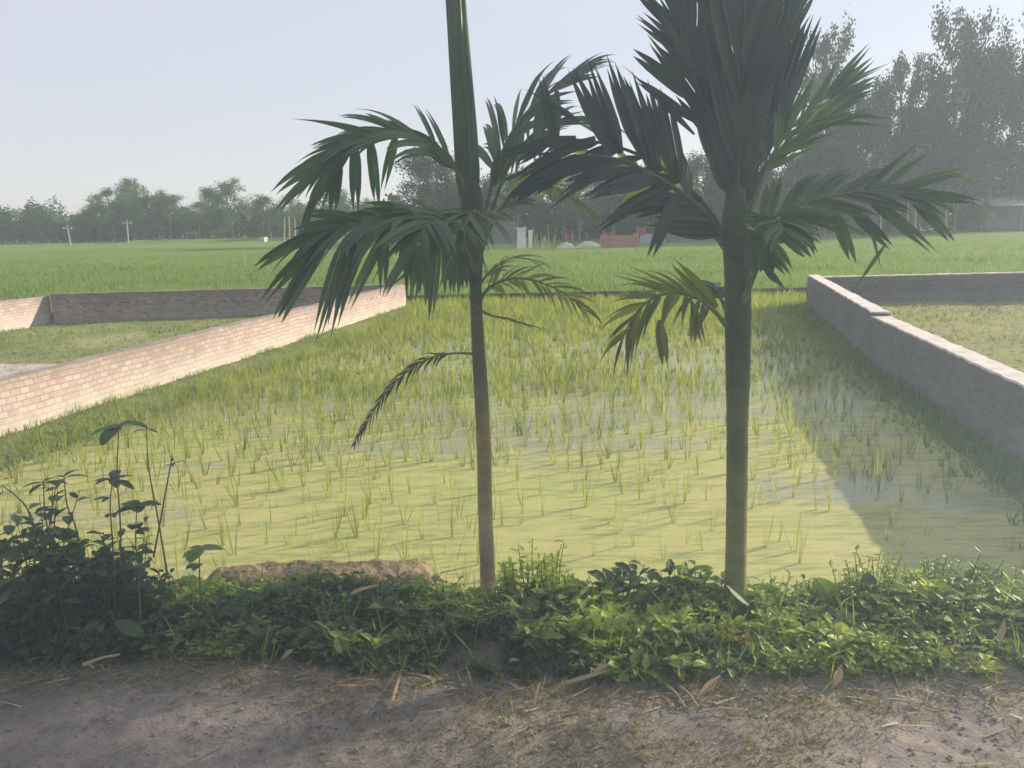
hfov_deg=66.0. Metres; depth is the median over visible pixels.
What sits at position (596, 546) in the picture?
rice seedling
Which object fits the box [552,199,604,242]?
tree
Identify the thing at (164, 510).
rice seedling
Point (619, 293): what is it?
ground
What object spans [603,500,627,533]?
rice seedling
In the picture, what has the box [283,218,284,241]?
bamboo post
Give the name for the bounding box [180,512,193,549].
rice seedling
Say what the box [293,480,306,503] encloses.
rice seedling
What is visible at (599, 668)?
dry leaf
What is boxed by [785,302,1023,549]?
grass
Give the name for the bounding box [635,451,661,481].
rice seedling
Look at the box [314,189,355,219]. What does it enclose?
tree
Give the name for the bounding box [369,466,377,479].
rice seedling
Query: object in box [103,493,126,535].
rice seedling
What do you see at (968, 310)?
grass
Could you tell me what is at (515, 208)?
tree
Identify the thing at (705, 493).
rice seedling
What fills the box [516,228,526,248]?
gate pillar
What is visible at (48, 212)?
tree
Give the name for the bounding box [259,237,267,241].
white box
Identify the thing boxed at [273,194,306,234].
tree
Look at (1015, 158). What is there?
tree
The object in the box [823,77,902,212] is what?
tree
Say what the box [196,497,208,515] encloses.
rice seedling
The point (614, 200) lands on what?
tree
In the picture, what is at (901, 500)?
rice seedling
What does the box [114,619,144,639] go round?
broad leaf weed
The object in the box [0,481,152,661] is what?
leafy shrub
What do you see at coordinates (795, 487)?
rice seedling
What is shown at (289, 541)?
rice seedling
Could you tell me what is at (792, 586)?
bushy weed
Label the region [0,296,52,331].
brick wall
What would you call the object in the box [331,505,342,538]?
rice seedling
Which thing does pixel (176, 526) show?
rice seedling
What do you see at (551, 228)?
tree
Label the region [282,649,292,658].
dry leaf
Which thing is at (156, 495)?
rice seedling
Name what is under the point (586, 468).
rice seedling
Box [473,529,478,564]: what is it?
rice seedling
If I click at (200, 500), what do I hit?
rice seedling
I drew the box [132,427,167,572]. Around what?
tall weed
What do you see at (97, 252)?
field
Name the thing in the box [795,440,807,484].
rice seedling
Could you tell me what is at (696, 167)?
tree
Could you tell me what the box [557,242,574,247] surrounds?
sand heap
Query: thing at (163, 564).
rice seedling
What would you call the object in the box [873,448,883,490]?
rice seedling
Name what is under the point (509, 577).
bushy weed
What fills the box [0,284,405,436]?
brick wall
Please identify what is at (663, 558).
rice seedling
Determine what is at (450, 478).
rice seedling
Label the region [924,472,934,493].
rice seedling
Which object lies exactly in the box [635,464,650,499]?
rice seedling
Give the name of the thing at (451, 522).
rice seedling
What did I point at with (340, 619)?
bushy weed
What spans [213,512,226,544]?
rice seedling
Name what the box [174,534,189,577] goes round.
rice seedling
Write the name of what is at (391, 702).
dry stalk
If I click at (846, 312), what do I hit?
plastered wall
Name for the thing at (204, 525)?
rice seedling
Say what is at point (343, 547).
rice seedling
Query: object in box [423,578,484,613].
bushy weed
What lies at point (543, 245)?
canes
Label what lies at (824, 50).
tree
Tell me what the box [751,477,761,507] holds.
rice seedling
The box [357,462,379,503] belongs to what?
rice seedling
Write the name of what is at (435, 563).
rice seedling
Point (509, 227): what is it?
dark hut wall
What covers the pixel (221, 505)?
rice seedling
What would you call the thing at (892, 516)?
rice seedling
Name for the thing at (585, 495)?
rice seedling
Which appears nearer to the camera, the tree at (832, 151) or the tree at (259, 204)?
the tree at (832, 151)
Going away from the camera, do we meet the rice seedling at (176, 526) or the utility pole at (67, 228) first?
the rice seedling at (176, 526)
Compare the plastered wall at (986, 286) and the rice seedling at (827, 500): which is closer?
the rice seedling at (827, 500)
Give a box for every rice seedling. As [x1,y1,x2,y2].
[5,513,17,562]
[61,496,78,516]
[80,517,90,557]
[85,518,93,544]
[95,493,102,516]
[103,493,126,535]
[110,522,119,551]
[124,482,139,500]
[124,517,149,550]
[132,520,161,563]
[135,479,142,501]
[151,480,169,501]
[157,482,167,526]
[159,542,168,579]
[165,504,179,536]
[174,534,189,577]
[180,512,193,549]
[181,493,187,515]
[188,495,211,529]
[195,487,202,503]
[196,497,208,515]
[209,505,236,555]
[213,489,228,514]
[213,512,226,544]
[217,466,238,499]
[217,550,228,566]
[228,483,240,506]
[261,518,271,543]
[271,464,289,490]
[282,516,292,544]
[293,444,309,485]
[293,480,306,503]
[307,541,322,560]
[312,490,320,515]
[318,534,332,557]
[320,477,333,497]
[323,454,330,490]
[329,478,356,516]
[329,523,347,549]
[329,524,338,547]
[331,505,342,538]
[333,466,348,492]
[337,493,358,537]
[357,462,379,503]
[357,480,373,518]
[361,491,380,529]
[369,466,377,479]
[373,518,397,559]
[374,507,383,523]
[388,476,404,503]
[392,523,417,559]
[398,504,416,523]
[414,507,429,538]
[417,500,423,524]
[423,534,452,583]
[424,530,434,558]
[429,476,440,503]
[442,455,450,489]
[449,490,456,536]
[451,531,465,559]
[452,491,466,516]
[454,565,467,588]
[457,510,472,528]
[463,510,477,538]
[464,537,472,583]
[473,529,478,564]
[495,484,510,524]
[515,457,523,480]
[515,486,526,513]
[564,449,570,471]
[580,464,601,506]
[585,454,592,479]
[591,530,602,555]
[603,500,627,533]
[607,457,618,481]
[615,462,628,493]
[630,525,641,545]
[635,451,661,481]
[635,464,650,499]
[659,448,670,472]
[659,533,667,560]
[663,460,677,492]
[665,493,685,521]
[672,466,691,503]
[675,482,684,506]
[691,442,700,474]
[695,521,704,548]
[704,480,706,500]
[710,512,716,530]
[748,452,759,479]
[750,475,767,504]
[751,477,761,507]
[764,512,775,547]
[778,517,786,540]
[779,512,801,551]
[790,473,804,496]
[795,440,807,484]
[798,522,809,563]
[809,492,818,509]
[813,457,821,481]
[824,484,832,511]
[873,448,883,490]
[882,525,895,539]
[888,501,902,526]
[896,476,905,502]
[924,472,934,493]
[940,474,959,503]
[1004,532,1016,551]
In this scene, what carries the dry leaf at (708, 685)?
on the path
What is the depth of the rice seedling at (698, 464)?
7.36 m
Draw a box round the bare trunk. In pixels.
[914,208,916,228]
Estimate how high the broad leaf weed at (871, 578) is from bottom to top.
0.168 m
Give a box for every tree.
[0,207,26,242]
[20,205,52,242]
[45,216,76,239]
[69,212,92,241]
[74,201,120,241]
[83,187,140,241]
[103,176,156,239]
[123,209,171,239]
[145,186,194,239]
[177,199,212,238]
[193,176,255,237]
[197,207,235,238]
[245,193,288,237]
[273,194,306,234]
[281,207,321,231]
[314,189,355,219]
[350,197,375,211]
[384,141,481,228]
[430,168,513,234]
[494,165,549,227]
[529,221,558,240]
[532,174,597,240]
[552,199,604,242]
[578,180,642,235]
[629,164,672,223]
[670,146,724,215]
[719,156,787,229]
[749,136,850,218]
[784,133,867,235]
[790,10,866,233]
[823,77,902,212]
[828,140,935,225]
[848,47,948,232]
[876,125,967,233]
[894,0,1022,230]
[910,123,1015,233]
[946,15,1023,231]
[963,142,1023,201]
[996,11,1023,193]
[1000,137,1023,193]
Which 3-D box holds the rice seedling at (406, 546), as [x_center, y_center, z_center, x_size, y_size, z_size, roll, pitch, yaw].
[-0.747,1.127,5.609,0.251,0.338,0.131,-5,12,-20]
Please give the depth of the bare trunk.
86.78 m
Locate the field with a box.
[0,224,1023,301]
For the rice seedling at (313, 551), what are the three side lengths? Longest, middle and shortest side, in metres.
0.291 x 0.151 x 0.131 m
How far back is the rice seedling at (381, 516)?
6.33 m
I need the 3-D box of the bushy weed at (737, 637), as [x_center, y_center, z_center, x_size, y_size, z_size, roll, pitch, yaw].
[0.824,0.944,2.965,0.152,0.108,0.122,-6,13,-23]
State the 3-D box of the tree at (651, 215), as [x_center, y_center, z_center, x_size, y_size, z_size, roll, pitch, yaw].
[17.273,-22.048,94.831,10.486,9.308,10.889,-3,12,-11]
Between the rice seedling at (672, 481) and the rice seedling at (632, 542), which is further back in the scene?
the rice seedling at (672, 481)
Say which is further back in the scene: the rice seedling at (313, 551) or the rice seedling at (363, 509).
the rice seedling at (363, 509)
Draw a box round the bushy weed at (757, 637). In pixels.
[740,635,769,657]
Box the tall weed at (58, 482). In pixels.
[51,470,88,582]
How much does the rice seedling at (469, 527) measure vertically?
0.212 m
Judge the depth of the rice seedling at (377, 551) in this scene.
5.43 m
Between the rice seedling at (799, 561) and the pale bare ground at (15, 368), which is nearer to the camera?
the rice seedling at (799, 561)
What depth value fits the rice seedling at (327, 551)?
5.69 m
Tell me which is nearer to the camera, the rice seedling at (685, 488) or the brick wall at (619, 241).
the rice seedling at (685, 488)
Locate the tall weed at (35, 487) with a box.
[21,478,67,567]
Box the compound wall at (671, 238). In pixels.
[653,232,714,241]
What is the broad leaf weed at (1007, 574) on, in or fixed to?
on the path
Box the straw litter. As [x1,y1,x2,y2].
[0,562,1023,765]
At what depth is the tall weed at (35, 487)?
3.14 m
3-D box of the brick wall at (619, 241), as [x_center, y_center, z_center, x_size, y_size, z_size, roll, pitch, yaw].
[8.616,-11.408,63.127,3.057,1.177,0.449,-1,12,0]
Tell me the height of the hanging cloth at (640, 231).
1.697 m
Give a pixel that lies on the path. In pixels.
(173, 754)
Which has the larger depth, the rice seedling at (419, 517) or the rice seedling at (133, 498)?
the rice seedling at (133, 498)
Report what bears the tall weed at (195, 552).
on the path
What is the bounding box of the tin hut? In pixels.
[843,213,877,233]
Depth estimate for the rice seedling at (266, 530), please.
5.94 m
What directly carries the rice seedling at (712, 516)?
on the water
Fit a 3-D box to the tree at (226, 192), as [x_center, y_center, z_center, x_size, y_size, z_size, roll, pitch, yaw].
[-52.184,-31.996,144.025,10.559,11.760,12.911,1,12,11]
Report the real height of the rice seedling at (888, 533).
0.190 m
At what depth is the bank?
129.60 m
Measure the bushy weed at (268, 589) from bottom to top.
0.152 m
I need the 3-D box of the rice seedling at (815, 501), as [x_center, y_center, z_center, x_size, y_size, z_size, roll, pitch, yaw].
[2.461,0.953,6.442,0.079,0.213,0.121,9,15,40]
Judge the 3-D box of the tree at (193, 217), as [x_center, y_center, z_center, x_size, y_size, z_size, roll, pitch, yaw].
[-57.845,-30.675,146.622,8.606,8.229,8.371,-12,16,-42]
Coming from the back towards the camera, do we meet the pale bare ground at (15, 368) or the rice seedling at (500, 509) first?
the pale bare ground at (15, 368)
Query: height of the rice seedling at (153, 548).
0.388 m
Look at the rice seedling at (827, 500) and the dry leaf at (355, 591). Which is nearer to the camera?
the dry leaf at (355, 591)
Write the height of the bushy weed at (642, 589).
0.222 m
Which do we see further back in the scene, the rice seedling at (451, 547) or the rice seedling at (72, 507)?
the rice seedling at (72, 507)
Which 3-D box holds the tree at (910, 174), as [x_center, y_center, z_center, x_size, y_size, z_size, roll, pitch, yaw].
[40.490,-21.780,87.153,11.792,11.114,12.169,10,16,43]
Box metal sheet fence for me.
[640,234,664,242]
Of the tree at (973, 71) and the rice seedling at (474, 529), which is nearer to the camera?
the rice seedling at (474, 529)
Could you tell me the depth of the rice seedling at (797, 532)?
5.66 m
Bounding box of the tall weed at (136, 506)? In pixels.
[114,500,161,625]
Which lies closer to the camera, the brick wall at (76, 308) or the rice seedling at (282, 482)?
the rice seedling at (282, 482)
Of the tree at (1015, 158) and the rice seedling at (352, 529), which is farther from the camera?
the tree at (1015, 158)
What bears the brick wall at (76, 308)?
on the ground at (619, 293)
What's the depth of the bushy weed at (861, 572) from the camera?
3.29 m
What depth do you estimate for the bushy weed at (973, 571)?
3.36 m
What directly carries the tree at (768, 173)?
on the field
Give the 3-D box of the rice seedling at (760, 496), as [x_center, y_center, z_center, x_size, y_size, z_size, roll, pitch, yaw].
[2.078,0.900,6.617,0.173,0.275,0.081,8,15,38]
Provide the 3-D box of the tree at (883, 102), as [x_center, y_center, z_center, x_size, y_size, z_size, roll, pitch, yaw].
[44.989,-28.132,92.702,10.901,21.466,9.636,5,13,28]
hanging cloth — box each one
[566,232,572,244]
[637,226,644,244]
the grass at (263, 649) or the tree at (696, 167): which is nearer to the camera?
the grass at (263, 649)
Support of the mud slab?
on the path
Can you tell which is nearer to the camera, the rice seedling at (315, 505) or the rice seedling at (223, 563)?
the rice seedling at (223, 563)
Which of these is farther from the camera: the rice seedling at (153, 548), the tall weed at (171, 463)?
the rice seedling at (153, 548)
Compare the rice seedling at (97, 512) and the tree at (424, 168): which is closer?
the rice seedling at (97, 512)
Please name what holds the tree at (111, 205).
on the field
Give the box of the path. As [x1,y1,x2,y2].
[0,596,1023,767]
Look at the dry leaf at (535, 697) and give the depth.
2.67 m
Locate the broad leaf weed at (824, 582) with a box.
[815,578,836,604]
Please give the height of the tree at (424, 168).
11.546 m
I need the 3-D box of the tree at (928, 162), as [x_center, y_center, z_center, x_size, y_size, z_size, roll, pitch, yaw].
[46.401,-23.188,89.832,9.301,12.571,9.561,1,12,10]
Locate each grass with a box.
[0,304,432,493]
[0,310,275,373]
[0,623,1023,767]
[4,558,1023,684]
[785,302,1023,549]
[876,299,1023,369]
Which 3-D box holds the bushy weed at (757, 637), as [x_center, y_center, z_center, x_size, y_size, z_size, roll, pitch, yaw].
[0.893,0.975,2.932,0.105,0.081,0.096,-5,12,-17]
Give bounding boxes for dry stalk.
[82,653,119,666]
[387,678,399,711]
[664,684,684,707]
[678,685,698,707]
[699,707,747,712]
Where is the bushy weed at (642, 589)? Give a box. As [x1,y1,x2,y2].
[587,559,706,612]
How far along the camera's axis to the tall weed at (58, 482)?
3.16 m
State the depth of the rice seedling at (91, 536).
6.03 m
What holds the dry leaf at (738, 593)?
on the path
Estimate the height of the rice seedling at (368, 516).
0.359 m
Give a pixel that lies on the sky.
(177, 96)
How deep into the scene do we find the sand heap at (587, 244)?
64.56 m
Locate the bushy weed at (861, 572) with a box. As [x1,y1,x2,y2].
[825,544,932,603]
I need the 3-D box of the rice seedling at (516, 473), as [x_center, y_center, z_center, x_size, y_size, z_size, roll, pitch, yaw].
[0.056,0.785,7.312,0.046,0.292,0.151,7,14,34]
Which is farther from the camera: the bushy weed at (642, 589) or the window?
the window
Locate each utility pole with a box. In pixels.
[63,225,72,245]
[123,220,131,242]
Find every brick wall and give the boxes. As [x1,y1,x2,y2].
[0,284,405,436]
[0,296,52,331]
[50,284,394,323]
[600,234,638,247]
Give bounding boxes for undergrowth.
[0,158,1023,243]
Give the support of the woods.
on the ground at (619, 293)
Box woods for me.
[2,198,916,238]
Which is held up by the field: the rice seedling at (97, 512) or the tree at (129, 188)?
the tree at (129, 188)
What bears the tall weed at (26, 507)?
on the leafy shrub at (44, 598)
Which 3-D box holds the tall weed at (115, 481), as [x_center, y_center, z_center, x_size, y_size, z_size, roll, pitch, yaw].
[-1.523,0.633,3.092,0.167,0.576,0.182,-1,12,0]
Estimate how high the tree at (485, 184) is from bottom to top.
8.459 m
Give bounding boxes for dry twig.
[108,740,152,756]
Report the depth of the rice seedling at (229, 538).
5.77 m
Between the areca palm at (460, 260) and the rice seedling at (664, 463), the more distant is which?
the rice seedling at (664, 463)
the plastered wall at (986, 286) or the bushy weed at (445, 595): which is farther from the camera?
the plastered wall at (986, 286)
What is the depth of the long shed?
96.28 m
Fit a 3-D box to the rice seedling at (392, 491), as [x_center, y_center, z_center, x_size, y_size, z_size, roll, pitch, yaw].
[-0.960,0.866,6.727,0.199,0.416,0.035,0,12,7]
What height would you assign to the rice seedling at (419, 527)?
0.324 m
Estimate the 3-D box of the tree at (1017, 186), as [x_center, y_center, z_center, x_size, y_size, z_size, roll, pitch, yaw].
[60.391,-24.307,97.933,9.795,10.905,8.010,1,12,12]
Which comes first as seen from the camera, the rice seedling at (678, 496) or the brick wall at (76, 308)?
the rice seedling at (678, 496)
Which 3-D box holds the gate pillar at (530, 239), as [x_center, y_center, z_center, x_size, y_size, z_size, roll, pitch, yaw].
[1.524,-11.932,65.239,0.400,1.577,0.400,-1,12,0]
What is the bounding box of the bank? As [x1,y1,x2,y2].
[125,236,353,242]
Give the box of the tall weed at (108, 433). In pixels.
[90,420,147,579]
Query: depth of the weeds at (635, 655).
3.03 m
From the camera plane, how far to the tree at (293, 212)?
135.96 m
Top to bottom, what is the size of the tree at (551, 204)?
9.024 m
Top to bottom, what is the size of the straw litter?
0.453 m
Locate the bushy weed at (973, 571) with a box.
[898,545,1022,602]
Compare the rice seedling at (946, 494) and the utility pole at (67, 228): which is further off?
the utility pole at (67, 228)
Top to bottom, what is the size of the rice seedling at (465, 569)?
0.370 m
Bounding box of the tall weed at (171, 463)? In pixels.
[153,458,182,556]
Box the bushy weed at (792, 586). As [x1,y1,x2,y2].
[753,569,836,606]
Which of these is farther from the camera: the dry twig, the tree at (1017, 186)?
the tree at (1017, 186)
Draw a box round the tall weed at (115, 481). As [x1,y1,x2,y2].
[92,470,133,612]
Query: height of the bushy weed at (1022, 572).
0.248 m
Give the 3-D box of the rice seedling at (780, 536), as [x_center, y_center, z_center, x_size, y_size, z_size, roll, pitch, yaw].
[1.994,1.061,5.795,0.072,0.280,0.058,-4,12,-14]
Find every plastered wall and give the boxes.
[806,275,889,361]
[821,272,1023,302]
[869,316,1023,464]
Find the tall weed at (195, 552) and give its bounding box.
[183,544,222,614]
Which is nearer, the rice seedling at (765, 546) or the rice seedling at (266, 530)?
the rice seedling at (765, 546)
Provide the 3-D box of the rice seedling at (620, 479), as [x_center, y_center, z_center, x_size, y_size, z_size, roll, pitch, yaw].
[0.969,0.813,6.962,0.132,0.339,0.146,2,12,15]
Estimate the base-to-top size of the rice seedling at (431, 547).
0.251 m
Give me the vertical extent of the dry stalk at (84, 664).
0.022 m
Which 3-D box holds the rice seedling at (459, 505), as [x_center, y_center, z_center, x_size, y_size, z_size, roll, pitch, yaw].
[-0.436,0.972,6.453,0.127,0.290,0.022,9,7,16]
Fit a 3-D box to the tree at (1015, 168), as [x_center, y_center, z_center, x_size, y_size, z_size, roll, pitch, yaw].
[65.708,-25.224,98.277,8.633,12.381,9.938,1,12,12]
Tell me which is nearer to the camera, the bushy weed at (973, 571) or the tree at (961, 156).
the bushy weed at (973, 571)
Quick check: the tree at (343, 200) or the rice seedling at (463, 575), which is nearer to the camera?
the rice seedling at (463, 575)
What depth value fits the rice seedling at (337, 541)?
5.86 m
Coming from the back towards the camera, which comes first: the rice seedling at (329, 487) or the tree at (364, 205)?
the tree at (364, 205)
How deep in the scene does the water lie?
7.12 m
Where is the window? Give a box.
[998,210,1007,218]
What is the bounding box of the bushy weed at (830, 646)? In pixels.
[806,629,870,663]
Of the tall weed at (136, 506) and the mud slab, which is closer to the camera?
the tall weed at (136, 506)
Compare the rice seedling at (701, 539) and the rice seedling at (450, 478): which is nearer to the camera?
the rice seedling at (701, 539)
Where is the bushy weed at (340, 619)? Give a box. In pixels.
[316,589,393,633]
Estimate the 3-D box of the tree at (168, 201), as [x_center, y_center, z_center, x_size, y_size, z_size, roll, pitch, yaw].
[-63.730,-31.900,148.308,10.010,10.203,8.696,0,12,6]
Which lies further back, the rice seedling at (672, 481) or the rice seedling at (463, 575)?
the rice seedling at (672, 481)
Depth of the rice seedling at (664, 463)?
7.48 m
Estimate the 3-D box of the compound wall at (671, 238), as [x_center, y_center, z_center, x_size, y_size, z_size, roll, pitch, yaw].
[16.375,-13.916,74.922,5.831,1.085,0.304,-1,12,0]
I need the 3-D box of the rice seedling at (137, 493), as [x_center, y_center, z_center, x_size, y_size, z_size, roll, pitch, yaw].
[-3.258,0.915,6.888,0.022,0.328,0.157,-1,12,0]
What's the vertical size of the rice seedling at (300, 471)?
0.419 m
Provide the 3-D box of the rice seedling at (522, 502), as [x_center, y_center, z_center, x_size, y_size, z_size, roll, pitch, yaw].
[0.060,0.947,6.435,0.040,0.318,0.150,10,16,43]
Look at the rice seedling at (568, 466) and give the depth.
7.55 m
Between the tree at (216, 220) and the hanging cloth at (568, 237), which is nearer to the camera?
the hanging cloth at (568, 237)
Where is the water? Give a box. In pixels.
[0,295,1023,597]
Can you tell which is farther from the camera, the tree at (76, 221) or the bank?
the tree at (76, 221)
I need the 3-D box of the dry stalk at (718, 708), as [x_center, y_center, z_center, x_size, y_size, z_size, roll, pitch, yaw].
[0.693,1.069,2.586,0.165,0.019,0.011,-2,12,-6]
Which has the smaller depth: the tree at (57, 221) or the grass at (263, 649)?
the grass at (263, 649)
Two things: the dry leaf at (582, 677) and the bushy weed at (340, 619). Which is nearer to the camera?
the dry leaf at (582, 677)
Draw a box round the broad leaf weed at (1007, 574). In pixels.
[1001,570,1020,587]
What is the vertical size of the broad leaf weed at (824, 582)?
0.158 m
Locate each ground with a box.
[0,364,56,376]
[9,215,948,323]
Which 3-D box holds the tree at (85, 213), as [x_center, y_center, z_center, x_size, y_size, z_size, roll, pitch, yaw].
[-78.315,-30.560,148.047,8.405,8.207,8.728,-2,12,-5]
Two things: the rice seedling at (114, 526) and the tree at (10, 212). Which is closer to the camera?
the rice seedling at (114, 526)
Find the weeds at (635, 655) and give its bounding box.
[0,567,1023,684]
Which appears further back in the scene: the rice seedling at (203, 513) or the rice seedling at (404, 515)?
the rice seedling at (203, 513)
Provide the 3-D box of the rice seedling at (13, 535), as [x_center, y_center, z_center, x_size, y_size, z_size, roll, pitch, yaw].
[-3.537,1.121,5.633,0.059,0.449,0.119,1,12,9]
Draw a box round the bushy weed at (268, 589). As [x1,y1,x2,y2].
[236,579,333,622]
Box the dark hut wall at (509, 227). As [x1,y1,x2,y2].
[487,221,515,242]
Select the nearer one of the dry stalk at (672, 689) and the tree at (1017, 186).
the dry stalk at (672, 689)
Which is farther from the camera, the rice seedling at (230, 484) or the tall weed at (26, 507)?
the rice seedling at (230, 484)
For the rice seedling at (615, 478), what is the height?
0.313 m
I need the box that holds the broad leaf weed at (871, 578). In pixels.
[860,573,876,585]
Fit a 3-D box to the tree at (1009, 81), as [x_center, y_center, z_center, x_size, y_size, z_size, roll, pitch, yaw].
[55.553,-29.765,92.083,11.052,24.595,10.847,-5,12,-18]
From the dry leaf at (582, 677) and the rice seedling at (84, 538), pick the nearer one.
the dry leaf at (582, 677)
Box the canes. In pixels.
[516,226,556,248]
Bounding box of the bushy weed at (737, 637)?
[712,620,751,647]
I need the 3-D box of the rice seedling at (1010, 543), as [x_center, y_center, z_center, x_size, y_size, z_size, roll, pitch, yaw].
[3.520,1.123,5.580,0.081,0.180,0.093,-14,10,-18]
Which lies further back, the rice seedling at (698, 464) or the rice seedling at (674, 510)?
the rice seedling at (698, 464)
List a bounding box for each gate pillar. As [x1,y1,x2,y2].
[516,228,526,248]
[528,230,532,248]
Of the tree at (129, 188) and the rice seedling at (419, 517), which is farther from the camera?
the tree at (129, 188)
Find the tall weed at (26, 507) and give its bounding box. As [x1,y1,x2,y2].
[0,485,38,547]
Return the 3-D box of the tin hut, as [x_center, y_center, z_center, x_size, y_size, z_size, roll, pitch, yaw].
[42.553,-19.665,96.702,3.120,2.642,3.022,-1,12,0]
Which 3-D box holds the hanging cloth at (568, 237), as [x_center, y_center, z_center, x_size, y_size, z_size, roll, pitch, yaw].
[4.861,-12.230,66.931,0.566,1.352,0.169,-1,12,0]
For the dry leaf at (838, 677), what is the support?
on the path
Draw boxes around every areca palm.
[254,0,626,592]
[492,0,979,609]
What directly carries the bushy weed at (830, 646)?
on the path
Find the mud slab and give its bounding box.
[207,558,438,589]
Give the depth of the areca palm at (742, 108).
2.81 m
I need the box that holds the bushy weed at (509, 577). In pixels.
[488,538,577,605]
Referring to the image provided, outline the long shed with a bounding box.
[956,194,1023,230]
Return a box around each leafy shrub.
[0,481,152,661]
[53,516,175,625]
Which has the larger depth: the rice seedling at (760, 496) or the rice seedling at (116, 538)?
the rice seedling at (760, 496)
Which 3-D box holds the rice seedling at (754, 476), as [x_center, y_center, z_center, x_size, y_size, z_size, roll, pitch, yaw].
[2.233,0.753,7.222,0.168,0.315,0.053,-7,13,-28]
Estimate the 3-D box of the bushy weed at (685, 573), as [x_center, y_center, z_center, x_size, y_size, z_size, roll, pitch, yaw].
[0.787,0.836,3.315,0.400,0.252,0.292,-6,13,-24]
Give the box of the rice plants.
[0,287,1021,524]
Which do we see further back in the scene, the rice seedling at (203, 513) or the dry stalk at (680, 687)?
the rice seedling at (203, 513)
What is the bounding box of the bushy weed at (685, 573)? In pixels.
[662,560,724,612]
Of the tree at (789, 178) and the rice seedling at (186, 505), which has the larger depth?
the tree at (789, 178)
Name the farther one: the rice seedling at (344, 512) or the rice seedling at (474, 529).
the rice seedling at (344, 512)
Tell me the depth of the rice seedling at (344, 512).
6.51 m
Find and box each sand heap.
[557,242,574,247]
[575,241,599,247]
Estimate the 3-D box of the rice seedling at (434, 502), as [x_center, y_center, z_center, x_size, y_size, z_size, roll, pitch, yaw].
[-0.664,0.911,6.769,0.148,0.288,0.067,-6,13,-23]
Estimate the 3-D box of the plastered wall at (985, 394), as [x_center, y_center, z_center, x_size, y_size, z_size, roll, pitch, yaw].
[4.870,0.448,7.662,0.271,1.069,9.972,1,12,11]
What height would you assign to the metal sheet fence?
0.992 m
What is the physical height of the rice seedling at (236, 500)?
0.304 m
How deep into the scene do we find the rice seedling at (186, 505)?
6.58 m
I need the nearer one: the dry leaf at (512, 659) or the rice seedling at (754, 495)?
the dry leaf at (512, 659)
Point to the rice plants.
(442, 326)
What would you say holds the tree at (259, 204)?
on the field
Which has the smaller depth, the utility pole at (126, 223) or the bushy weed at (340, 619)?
the bushy weed at (340, 619)
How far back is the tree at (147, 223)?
145.76 m
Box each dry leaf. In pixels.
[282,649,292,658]
[351,585,378,593]
[507,658,518,662]
[533,681,540,704]
[555,669,611,685]
[593,664,607,672]
[697,675,719,697]
[726,584,749,610]
[832,664,842,687]
[998,618,1005,644]
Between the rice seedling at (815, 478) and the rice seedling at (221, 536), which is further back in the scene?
the rice seedling at (815, 478)
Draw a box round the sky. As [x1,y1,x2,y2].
[0,0,1023,228]
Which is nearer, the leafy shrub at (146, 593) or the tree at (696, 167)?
the leafy shrub at (146, 593)
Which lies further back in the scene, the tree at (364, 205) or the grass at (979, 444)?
the tree at (364, 205)
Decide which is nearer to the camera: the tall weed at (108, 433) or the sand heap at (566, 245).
the tall weed at (108, 433)
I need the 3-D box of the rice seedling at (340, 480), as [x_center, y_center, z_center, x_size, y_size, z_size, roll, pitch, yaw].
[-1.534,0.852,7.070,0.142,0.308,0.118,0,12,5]
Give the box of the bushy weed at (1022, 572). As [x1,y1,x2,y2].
[984,566,1023,587]
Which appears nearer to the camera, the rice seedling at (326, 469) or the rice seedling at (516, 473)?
the rice seedling at (326, 469)
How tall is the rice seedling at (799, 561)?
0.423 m
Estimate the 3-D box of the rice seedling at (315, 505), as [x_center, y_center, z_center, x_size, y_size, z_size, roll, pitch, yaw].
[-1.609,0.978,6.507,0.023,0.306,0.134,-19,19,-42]

